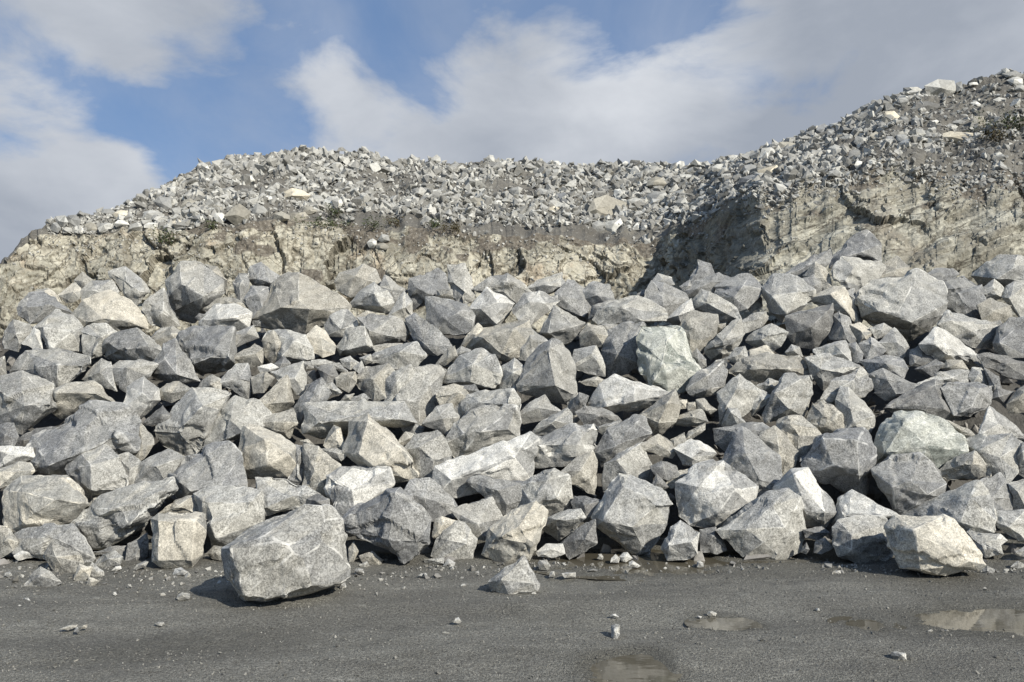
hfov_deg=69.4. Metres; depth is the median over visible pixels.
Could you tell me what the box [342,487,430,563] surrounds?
boulder
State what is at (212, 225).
shrub
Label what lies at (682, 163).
rubble stone
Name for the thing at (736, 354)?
boulder
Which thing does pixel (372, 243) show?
rubble stone
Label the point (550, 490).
boulder
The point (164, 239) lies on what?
shrub
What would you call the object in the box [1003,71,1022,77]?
rubble stone
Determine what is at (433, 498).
boulder
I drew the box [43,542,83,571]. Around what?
boulder
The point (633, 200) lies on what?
rubble stone
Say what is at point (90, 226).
rubble stone
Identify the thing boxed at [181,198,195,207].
rubble stone
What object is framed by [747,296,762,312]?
boulder
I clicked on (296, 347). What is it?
boulder
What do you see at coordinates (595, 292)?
boulder
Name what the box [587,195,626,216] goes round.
rubble stone
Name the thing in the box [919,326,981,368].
boulder
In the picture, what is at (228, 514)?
boulder
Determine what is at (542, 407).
boulder
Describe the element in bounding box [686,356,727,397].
boulder
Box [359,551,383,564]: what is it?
boulder
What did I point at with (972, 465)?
boulder
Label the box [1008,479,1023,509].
boulder
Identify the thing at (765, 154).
rubble stone
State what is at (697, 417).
boulder
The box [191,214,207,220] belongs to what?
rubble stone
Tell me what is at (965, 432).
boulder
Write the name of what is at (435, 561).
boulder
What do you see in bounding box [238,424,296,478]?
boulder
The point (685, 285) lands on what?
boulder
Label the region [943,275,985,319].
boulder
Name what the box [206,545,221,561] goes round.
boulder
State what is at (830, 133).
rubble stone
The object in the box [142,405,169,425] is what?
boulder
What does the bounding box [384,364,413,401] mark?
boulder
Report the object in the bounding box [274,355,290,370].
boulder
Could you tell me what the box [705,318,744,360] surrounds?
boulder
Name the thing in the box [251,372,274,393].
boulder
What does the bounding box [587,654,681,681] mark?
puddle
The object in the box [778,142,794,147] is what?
rubble stone
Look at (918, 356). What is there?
boulder
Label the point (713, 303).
boulder
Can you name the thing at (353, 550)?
boulder
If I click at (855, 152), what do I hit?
rubble stone
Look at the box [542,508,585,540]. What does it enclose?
boulder
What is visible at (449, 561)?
boulder
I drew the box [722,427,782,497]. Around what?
boulder
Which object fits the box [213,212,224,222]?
rubble stone
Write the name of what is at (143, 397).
boulder
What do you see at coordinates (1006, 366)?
boulder
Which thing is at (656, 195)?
rubble stone
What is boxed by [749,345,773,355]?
boulder
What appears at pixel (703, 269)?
boulder
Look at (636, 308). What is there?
boulder
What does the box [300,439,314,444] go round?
boulder
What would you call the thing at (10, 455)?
boulder
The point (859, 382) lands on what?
boulder
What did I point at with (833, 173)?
rubble stone
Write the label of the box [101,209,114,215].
rubble stone
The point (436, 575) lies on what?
stone chips
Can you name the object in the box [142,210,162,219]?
rubble stone
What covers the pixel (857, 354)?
boulder
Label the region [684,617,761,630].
puddle
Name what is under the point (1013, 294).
boulder
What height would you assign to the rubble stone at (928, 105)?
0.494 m
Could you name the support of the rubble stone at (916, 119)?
on the rubble slope
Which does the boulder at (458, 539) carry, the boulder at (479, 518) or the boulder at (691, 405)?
the boulder at (479, 518)
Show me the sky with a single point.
(103, 103)
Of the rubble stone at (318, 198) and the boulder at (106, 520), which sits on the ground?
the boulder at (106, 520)
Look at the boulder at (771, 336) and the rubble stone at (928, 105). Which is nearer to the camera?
the boulder at (771, 336)
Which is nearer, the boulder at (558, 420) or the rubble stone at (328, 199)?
the boulder at (558, 420)
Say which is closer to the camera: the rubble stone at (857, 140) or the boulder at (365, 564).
the boulder at (365, 564)
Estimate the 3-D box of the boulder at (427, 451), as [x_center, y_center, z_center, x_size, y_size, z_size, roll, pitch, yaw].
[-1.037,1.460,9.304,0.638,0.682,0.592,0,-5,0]
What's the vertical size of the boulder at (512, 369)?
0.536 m
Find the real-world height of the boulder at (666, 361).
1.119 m
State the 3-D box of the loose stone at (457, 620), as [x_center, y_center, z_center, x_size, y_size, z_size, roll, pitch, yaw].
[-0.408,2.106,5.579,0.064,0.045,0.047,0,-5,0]
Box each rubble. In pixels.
[0,307,1023,564]
[13,68,1023,294]
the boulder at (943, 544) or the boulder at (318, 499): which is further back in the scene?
the boulder at (318, 499)
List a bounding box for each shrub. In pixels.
[148,224,177,244]
[200,214,217,229]
[294,215,397,230]
[321,202,343,217]
[384,216,402,226]
[426,217,441,227]
[437,220,461,233]
[966,109,1023,133]
[977,122,1019,142]
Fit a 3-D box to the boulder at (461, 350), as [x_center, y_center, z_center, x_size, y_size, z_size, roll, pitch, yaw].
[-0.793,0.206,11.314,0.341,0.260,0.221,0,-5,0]
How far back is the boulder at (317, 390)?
10.17 m
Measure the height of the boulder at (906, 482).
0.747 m
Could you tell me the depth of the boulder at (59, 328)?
11.68 m
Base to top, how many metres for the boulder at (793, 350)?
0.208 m
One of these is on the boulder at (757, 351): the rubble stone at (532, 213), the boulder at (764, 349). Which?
the boulder at (764, 349)
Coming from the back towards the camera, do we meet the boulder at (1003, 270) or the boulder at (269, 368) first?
the boulder at (1003, 270)
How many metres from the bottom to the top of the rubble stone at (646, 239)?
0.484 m
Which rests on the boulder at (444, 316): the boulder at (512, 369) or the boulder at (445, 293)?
the boulder at (445, 293)
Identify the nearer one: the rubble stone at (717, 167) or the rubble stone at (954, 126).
the rubble stone at (954, 126)
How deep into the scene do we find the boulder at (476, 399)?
10.08 m
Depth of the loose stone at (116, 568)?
7.37 m
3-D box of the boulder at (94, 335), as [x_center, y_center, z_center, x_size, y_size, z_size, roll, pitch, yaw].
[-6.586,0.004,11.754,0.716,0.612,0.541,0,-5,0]
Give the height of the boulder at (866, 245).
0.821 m
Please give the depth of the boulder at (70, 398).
10.16 m
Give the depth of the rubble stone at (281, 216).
25.94 m
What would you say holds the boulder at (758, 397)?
on the boulder at (760, 404)
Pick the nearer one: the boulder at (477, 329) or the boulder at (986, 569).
the boulder at (986, 569)
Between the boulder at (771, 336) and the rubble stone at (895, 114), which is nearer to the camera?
the boulder at (771, 336)
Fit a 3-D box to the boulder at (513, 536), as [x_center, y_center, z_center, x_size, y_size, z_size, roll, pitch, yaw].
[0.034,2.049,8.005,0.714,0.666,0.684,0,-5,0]
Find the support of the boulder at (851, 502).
on the boulder at (862, 538)
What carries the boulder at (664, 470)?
on the boulder at (678, 475)
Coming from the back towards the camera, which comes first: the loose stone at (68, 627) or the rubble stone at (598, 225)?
the rubble stone at (598, 225)
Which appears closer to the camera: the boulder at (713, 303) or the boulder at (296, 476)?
the boulder at (296, 476)
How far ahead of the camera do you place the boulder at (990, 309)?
12.37 m
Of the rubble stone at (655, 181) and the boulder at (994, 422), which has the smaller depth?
the boulder at (994, 422)
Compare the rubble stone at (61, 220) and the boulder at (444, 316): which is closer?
the boulder at (444, 316)
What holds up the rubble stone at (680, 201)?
on the rubble slope
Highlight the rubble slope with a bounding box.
[0,73,1023,329]
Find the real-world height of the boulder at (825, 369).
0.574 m
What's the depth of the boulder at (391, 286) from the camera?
13.05 m
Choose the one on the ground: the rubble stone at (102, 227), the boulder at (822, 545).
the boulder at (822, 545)
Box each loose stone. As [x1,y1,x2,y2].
[61,624,77,629]
[112,566,121,570]
[133,561,147,569]
[173,567,186,574]
[176,592,189,599]
[340,582,345,588]
[354,568,363,573]
[454,617,461,623]
[538,560,550,569]
[562,572,575,577]
[610,554,619,562]
[611,624,619,638]
[619,552,632,561]
[629,560,639,567]
[697,560,702,566]
[707,611,716,615]
[891,651,906,659]
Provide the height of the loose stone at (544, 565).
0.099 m
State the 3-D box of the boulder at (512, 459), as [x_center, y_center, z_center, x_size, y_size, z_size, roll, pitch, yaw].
[-0.345,1.514,9.162,1.364,0.790,0.830,1,-5,-16]
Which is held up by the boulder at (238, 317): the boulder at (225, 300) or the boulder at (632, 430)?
the boulder at (225, 300)
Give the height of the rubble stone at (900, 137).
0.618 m
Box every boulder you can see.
[0,356,6,375]
[0,371,57,434]
[0,422,18,445]
[0,445,34,467]
[0,461,34,488]
[0,525,17,558]
[1,475,88,532]
[2,319,31,351]
[9,347,90,386]
[12,523,95,561]
[14,551,34,560]
[16,426,56,446]
[17,291,71,323]
[21,325,42,348]
[24,566,61,586]
[25,400,141,475]
[32,309,82,352]
[35,288,62,302]
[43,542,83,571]
[52,380,115,418]
[58,282,81,302]
[65,443,128,506]
[71,289,148,331]
[71,476,178,549]
[73,563,92,580]
[74,272,92,288]
[80,279,118,300]
[81,323,116,358]
[82,358,116,391]
[86,576,99,585]
[90,562,103,576]
[93,546,126,555]
[95,550,122,566]
[102,327,161,361]
[108,266,149,304]
[112,359,158,392]
[118,452,140,484]
[123,376,161,418]
[125,533,148,560]
[133,424,154,460]
[134,448,184,483]
[142,288,179,327]
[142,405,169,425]
[150,510,206,568]
[151,327,168,337]
[151,338,200,384]
[154,326,179,347]
[154,387,231,455]
[159,381,190,402]
[162,495,199,514]
[165,260,224,322]
[167,441,247,498]
[177,324,236,375]
[193,486,264,546]
[195,313,206,320]
[198,303,252,330]
[198,374,221,389]
[201,394,271,447]
[203,297,246,309]
[205,264,227,296]
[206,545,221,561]
[220,363,251,396]
[221,504,350,602]
[232,273,249,302]
[235,343,263,368]
[236,325,258,346]
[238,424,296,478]
[243,285,269,327]
[248,261,279,286]
[250,272,351,333]
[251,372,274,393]
[255,477,319,515]
[257,363,278,373]
[259,375,294,413]
[261,329,314,363]
[262,330,280,362]
[263,408,297,438]
[265,515,277,519]
[271,361,306,395]
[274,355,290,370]
[288,444,303,484]
[294,377,330,428]
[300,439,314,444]
[301,399,417,438]
[302,443,340,495]
[304,361,313,368]
[306,325,336,357]
[306,493,329,504]
[307,370,316,383]
[311,359,334,365]
[314,364,338,384]
[321,448,345,460]
[323,425,344,449]
[324,309,358,336]
[324,465,394,516]
[326,382,341,394]
[331,362,347,372]
[335,264,380,297]
[335,371,356,392]
[336,326,373,355]
[339,356,358,369]
[341,393,353,400]
[342,413,419,482]
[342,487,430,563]
[348,542,358,561]
[350,281,394,314]
[351,393,370,400]
[353,361,364,372]
[355,311,375,323]
[356,363,394,400]
[357,313,409,345]
[359,354,372,364]
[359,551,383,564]
[359,561,369,566]
[371,341,426,369]
[371,343,402,351]
[380,275,407,303]
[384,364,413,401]
[388,291,412,321]
[395,364,446,425]
[398,431,413,446]
[401,424,424,434]
[404,430,453,477]
[404,478,457,521]
[405,312,451,355]
[407,268,449,309]
[422,403,459,434]
[424,557,443,563]
[425,296,475,334]
[431,431,539,498]
[431,520,477,559]
[432,516,454,537]
[435,345,457,365]
[435,383,468,406]
[437,289,452,298]
[443,348,502,387]
[443,559,455,565]
[445,404,521,457]
[447,263,474,304]
[449,497,502,540]
[452,346,470,361]
[454,388,520,418]
[460,323,483,350]
[461,384,478,393]
[466,475,523,514]
[469,287,514,327]
[470,319,533,361]
[471,273,531,304]
[482,501,548,562]
[488,555,539,594]
[495,358,523,391]
[511,290,559,325]
[516,338,577,404]
[518,329,546,360]
[519,468,572,516]
[520,394,560,423]
[527,272,564,293]
[533,408,572,435]
[534,423,598,468]
[536,543,564,557]
[540,305,584,345]
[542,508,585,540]
[554,279,590,321]
[560,519,597,559]
[561,450,597,497]
[567,392,579,422]
[569,392,588,413]
[571,496,600,522]
[572,345,604,376]
[575,406,621,425]
[578,376,603,386]
[579,323,607,347]
[583,280,614,306]
[587,374,668,413]
[588,299,616,319]
[591,471,672,554]
[592,294,667,324]
[593,414,651,467]
[598,420,620,434]
[600,321,645,376]
[601,324,617,330]
[601,442,652,491]
[635,325,700,394]
[639,389,680,435]
[641,434,675,458]
[644,280,689,315]
[650,461,677,480]
[652,473,668,490]
[653,273,674,285]
[661,520,699,560]
[665,469,687,488]
[667,298,694,325]
[670,432,685,447]
[672,409,707,426]
[673,438,716,466]
[675,459,758,527]
[680,280,691,290]
[680,310,718,351]
[680,399,686,408]
[681,272,731,296]
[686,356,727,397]
[686,423,705,439]
[687,402,696,410]
[689,259,714,282]
[691,348,706,368]
[692,289,741,321]
[696,398,716,414]
[699,527,727,553]
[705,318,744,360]
[711,422,769,450]
[714,273,761,311]
[715,487,806,559]
[717,323,725,333]
[717,373,761,424]
[721,408,744,425]
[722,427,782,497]
[728,346,748,362]
[728,352,808,383]
[742,311,767,332]
[745,323,788,351]
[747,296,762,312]
[748,346,771,352]
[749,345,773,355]
[750,392,769,415]
[753,389,767,403]
[756,378,778,392]
[759,425,798,475]
[762,273,815,322]
[762,314,768,326]
[762,373,812,423]
[773,467,836,526]
[776,415,820,460]
[785,303,833,348]
[785,344,802,357]
[786,248,832,277]
[800,427,876,495]
[801,542,809,553]
[802,274,821,293]
[802,526,829,539]
[804,262,831,290]
[804,353,859,390]
[805,399,844,433]
[811,286,857,323]
[812,340,851,360]
[814,537,833,553]
[820,366,873,404]
[828,231,881,268]
[828,311,855,343]
[831,255,885,293]
[831,489,898,524]
[832,513,893,562]
[835,386,875,432]
[847,288,862,322]
[848,342,863,362]
[849,322,872,343]
[855,268,947,341]
[858,337,886,358]
[859,355,908,378]
[869,323,891,338]
[869,368,919,400]
[870,452,946,514]
[873,410,968,468]
[879,327,910,365]
[880,256,909,277]
[883,378,961,420]
[884,514,985,575]
[902,480,997,532]
[909,346,933,366]
[915,359,944,376]
[917,369,970,383]
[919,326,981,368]
[928,268,959,280]
[937,309,998,349]
[939,450,991,480]
[940,359,967,370]
[941,381,992,416]
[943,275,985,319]
[946,420,974,437]
[965,433,1022,482]
[966,528,1003,557]
[968,367,988,385]
[971,254,1023,287]
[976,298,1012,321]
[977,352,1023,380]
[978,405,1023,440]
[980,472,1012,510]
[980,533,1007,544]
[980,566,994,573]
[983,279,1004,299]
[984,368,1001,392]
[989,320,1001,325]
[992,316,1023,358]
[992,387,1013,404]
[996,509,1023,542]
[1002,280,1023,316]
[1006,385,1023,413]
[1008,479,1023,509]
[1011,561,1023,567]
[1015,547,1023,556]
[1017,442,1023,476]
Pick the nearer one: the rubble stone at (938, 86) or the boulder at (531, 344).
the boulder at (531, 344)
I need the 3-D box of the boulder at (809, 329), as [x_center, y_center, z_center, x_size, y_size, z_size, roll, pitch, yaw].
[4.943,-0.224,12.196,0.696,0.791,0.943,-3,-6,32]
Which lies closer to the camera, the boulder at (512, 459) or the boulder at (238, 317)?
the boulder at (512, 459)
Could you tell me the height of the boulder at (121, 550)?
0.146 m
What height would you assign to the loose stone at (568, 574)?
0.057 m
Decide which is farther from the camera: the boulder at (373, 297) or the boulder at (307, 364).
the boulder at (373, 297)
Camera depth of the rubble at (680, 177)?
27.93 m
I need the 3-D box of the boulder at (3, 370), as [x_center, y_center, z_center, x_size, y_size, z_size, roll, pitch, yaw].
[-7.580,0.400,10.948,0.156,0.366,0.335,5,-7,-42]
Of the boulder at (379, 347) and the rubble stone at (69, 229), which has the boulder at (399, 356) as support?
the boulder at (379, 347)
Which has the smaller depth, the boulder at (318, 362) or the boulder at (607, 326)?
the boulder at (318, 362)
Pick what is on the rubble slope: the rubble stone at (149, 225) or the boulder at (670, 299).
the rubble stone at (149, 225)
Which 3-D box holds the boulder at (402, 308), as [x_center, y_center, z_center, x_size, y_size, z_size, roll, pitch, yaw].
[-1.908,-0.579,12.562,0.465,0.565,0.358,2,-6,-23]
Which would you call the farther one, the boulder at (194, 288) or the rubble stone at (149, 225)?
the rubble stone at (149, 225)
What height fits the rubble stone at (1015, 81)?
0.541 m
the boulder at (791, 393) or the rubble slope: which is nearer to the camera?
the boulder at (791, 393)
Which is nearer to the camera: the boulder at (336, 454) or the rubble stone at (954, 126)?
the boulder at (336, 454)
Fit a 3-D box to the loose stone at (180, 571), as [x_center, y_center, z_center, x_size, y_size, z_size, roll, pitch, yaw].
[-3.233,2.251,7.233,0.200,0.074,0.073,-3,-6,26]
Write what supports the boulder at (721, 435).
on the boulder at (753, 457)
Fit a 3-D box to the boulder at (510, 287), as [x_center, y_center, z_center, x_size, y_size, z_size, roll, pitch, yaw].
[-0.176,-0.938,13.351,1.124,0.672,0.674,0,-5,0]
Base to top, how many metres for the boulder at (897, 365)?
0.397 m
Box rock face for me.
[0,160,1023,337]
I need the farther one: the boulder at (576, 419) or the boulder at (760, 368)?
the boulder at (760, 368)
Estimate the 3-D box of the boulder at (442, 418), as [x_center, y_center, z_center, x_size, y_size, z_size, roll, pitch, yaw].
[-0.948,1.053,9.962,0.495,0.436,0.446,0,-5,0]
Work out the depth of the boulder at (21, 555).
7.76 m
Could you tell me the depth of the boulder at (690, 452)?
9.19 m
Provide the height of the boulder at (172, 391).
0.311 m
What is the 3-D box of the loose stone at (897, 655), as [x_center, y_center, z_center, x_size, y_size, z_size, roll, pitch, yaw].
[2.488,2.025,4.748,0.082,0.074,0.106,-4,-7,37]
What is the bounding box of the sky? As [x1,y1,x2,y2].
[0,0,1023,262]
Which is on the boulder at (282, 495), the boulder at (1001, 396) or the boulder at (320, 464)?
the boulder at (320, 464)
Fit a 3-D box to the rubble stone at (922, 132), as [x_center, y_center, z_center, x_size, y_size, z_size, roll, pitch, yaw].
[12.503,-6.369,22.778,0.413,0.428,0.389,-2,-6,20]
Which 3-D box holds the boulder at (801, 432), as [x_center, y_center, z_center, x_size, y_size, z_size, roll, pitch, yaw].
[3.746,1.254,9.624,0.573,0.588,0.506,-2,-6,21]
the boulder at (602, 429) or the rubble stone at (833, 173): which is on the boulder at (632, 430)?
the boulder at (602, 429)
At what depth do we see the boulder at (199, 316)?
12.28 m
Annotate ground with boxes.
[0,533,1023,681]
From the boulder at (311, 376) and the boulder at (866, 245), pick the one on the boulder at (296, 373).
the boulder at (311, 376)
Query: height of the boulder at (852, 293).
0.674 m
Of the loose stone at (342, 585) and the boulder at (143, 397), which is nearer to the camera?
the loose stone at (342, 585)
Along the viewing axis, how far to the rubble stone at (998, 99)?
25.65 m
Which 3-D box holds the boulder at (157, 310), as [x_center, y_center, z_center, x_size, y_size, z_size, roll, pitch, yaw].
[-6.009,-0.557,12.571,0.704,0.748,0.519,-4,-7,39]
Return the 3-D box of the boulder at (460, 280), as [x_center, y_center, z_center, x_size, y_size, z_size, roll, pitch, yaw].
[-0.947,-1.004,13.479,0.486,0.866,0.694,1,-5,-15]
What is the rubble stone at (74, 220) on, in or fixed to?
on the rubble slope
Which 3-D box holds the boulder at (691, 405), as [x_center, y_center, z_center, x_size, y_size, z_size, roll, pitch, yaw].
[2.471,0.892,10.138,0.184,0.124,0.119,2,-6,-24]
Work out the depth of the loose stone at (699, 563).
7.54 m
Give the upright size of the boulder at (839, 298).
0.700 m
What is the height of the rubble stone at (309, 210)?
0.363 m
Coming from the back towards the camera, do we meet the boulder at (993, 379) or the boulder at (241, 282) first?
the boulder at (241, 282)
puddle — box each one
[531,548,783,580]
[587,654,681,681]
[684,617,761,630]
[827,616,885,630]
[883,609,1023,635]
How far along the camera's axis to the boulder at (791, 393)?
10.02 m
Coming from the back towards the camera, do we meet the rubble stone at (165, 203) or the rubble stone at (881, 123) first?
the rubble stone at (165, 203)
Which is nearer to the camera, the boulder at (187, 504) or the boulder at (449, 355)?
the boulder at (187, 504)
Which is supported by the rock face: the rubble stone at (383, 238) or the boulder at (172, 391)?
the rubble stone at (383, 238)
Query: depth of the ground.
5.54 m
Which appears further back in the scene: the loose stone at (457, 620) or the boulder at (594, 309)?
the boulder at (594, 309)
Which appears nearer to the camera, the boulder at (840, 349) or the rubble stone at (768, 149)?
the boulder at (840, 349)
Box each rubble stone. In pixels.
[50,222,60,232]
[55,215,67,228]
[62,227,71,232]
[67,215,80,226]
[74,226,83,233]
[85,222,96,231]
[98,223,112,232]
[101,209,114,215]
[113,210,127,216]
[114,220,128,227]
[128,222,143,230]
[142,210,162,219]
[144,222,157,227]
[153,196,171,209]
[171,207,181,214]
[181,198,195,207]
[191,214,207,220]
[196,162,208,170]
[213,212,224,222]
[224,204,250,224]
[252,203,266,216]
[273,211,289,221]
[283,188,309,200]
[290,212,308,221]
[304,206,316,214]
[310,194,324,203]
[322,196,342,207]
[367,238,376,248]
[376,243,388,249]
[378,234,389,242]
[410,188,418,196]
[431,154,440,163]
[470,197,484,205]
[486,155,494,161]
[508,186,522,194]
[529,210,537,215]
[532,167,538,173]
[537,188,547,194]
[556,193,567,202]
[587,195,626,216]
[592,220,605,231]
[605,218,622,231]
[614,189,624,197]
[626,198,644,205]
[640,234,650,243]
[646,166,659,173]
[646,176,666,187]
[647,191,666,201]
[675,197,687,204]
[676,161,684,167]
[712,164,722,171]
[738,175,754,184]
[741,151,754,159]
[741,164,756,170]
[757,165,777,173]
[759,147,774,157]
[759,151,767,159]
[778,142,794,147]
[816,123,825,135]
[827,129,835,136]
[828,170,839,176]
[829,145,841,153]
[848,149,860,156]
[854,136,866,144]
[854,160,861,168]
[868,160,875,164]
[870,132,877,139]
[877,121,885,126]
[883,111,899,120]
[896,134,907,142]
[899,116,908,124]
[911,117,922,125]
[913,129,925,135]
[915,101,939,109]
[924,79,956,95]
[924,130,931,137]
[943,131,972,142]
[946,124,957,128]
[953,120,965,125]
[970,116,985,126]
[993,97,1005,101]
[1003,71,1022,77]
[1007,77,1022,86]
[1014,84,1023,91]
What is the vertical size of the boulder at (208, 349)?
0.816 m
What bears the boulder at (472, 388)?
on the boulder at (476, 399)
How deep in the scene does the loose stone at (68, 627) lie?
5.39 m
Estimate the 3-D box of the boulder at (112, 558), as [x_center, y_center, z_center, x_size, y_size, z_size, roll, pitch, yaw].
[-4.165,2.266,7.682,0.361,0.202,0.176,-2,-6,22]
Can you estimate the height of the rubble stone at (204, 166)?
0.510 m
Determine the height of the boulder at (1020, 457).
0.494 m
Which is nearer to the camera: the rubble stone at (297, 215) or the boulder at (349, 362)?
the boulder at (349, 362)
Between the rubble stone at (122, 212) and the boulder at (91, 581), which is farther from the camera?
the rubble stone at (122, 212)
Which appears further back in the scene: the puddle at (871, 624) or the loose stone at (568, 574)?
the loose stone at (568, 574)
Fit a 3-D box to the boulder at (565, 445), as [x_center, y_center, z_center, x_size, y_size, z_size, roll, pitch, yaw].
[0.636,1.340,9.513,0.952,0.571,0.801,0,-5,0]
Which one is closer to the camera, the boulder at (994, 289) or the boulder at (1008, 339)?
the boulder at (1008, 339)
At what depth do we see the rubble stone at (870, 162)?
20.00 m
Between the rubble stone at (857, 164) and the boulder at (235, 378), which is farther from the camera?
the rubble stone at (857, 164)
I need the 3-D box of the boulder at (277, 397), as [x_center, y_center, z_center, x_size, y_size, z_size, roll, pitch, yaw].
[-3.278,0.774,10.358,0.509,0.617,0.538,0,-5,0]
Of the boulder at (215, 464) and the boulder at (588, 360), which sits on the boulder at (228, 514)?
the boulder at (215, 464)
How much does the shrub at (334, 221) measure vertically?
0.618 m
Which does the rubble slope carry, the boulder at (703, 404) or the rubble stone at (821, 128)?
the rubble stone at (821, 128)
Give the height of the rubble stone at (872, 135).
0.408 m
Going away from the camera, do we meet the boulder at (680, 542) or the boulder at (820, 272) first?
the boulder at (680, 542)
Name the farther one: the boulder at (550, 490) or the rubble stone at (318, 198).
the rubble stone at (318, 198)
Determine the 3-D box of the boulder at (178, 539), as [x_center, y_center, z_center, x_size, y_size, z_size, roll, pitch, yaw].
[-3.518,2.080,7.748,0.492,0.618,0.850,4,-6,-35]
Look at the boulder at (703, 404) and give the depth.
10.08 m
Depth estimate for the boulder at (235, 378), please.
10.58 m
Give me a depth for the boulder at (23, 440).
9.88 m
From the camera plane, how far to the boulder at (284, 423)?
9.71 m
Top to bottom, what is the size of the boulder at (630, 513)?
0.935 m
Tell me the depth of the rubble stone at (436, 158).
35.79 m
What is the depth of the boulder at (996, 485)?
8.57 m
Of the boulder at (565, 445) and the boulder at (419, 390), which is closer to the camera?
the boulder at (565, 445)
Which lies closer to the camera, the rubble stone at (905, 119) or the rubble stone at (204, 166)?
the rubble stone at (905, 119)
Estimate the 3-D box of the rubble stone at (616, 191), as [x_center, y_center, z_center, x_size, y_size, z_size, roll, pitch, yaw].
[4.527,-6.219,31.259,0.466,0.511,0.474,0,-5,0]
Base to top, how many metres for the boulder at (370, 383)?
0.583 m
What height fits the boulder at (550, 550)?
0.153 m
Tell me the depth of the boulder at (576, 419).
10.27 m
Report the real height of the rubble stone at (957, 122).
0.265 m
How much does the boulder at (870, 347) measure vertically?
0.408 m
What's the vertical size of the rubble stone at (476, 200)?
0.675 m
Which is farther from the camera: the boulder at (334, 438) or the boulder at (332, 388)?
the boulder at (332, 388)
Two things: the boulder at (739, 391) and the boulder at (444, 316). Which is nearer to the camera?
the boulder at (739, 391)
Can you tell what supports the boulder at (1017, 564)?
on the ground
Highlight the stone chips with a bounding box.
[0,558,1017,605]
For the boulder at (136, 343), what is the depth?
11.29 m
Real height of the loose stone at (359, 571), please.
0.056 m
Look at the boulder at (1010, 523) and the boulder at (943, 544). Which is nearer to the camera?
the boulder at (943, 544)
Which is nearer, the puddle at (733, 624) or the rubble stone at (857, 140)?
the puddle at (733, 624)
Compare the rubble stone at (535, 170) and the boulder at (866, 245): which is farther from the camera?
the rubble stone at (535, 170)
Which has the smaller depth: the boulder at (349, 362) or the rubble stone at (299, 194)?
the boulder at (349, 362)
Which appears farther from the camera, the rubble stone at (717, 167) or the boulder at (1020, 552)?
the rubble stone at (717, 167)
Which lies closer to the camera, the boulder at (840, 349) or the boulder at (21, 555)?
the boulder at (21, 555)
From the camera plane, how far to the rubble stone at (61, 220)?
26.21 m
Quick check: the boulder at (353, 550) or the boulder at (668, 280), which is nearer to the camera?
the boulder at (353, 550)
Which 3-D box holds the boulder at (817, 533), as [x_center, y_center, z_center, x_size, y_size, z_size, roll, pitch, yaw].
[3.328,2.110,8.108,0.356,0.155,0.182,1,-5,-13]
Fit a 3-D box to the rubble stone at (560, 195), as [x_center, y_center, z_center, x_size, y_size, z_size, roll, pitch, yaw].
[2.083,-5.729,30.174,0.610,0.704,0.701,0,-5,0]
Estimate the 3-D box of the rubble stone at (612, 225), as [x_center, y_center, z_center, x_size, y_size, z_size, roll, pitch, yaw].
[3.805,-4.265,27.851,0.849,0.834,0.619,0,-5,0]
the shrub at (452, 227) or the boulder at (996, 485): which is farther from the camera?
the shrub at (452, 227)
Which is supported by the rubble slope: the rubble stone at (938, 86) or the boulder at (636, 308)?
the rubble stone at (938, 86)
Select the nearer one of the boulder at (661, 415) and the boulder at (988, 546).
the boulder at (988, 546)
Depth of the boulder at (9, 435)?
9.40 m
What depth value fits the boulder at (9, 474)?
8.85 m
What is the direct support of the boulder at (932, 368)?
on the boulder at (955, 375)
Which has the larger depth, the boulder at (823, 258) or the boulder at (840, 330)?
the boulder at (823, 258)
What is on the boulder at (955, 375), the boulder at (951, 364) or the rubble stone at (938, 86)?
the boulder at (951, 364)
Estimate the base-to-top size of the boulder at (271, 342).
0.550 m
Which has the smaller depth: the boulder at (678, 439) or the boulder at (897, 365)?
the boulder at (678, 439)
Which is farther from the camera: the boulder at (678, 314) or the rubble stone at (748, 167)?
the rubble stone at (748, 167)
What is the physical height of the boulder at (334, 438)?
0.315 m
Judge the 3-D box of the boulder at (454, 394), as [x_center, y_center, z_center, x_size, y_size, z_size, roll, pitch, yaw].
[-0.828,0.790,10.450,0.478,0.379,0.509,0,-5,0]
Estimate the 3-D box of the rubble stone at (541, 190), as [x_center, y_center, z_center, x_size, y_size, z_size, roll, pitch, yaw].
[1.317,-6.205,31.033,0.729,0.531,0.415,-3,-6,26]
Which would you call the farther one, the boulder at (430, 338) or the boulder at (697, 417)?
the boulder at (430, 338)
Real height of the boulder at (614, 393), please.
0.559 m
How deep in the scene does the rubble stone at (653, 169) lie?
34.25 m
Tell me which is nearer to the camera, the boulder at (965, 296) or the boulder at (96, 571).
the boulder at (96, 571)

